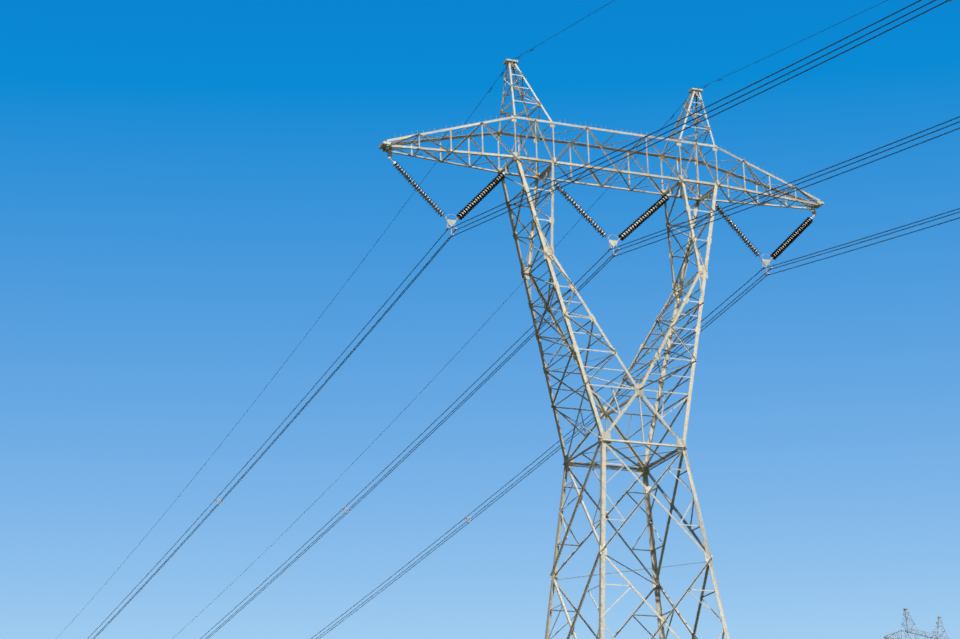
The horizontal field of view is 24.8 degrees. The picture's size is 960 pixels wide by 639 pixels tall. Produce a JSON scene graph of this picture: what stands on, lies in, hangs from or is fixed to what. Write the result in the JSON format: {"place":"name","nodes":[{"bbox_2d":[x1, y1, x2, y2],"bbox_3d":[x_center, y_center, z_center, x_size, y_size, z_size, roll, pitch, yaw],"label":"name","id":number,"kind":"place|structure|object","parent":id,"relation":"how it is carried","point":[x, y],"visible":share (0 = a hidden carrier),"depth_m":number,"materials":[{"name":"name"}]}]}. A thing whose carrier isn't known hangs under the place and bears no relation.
{"place":"outdoors","nodes":[
{"label":"outdoors","id":0,"kind":"place"},
{"bbox_2d":[0,0,959,638],"label":"sky","id":1,"kind":"structure","parent":0,"point":[187,187],"materials":[{"name":"blue"}]},
{"bbox_3d":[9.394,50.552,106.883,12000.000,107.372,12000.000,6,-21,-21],"label":"terrain","id":2,"kind":"structure","parent":0,"visible":0},
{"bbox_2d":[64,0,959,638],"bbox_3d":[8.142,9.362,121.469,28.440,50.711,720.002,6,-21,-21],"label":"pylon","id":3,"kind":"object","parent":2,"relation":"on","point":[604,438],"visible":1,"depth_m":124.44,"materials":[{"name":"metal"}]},
{"bbox_2d":[884,608,947,638],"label":"pylon","id":4,"kind":"object","parent":2,"relation":"on","point":[907,629],"visible":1,"depth_m":420.06,"materials":[{"name":"silver metal"}]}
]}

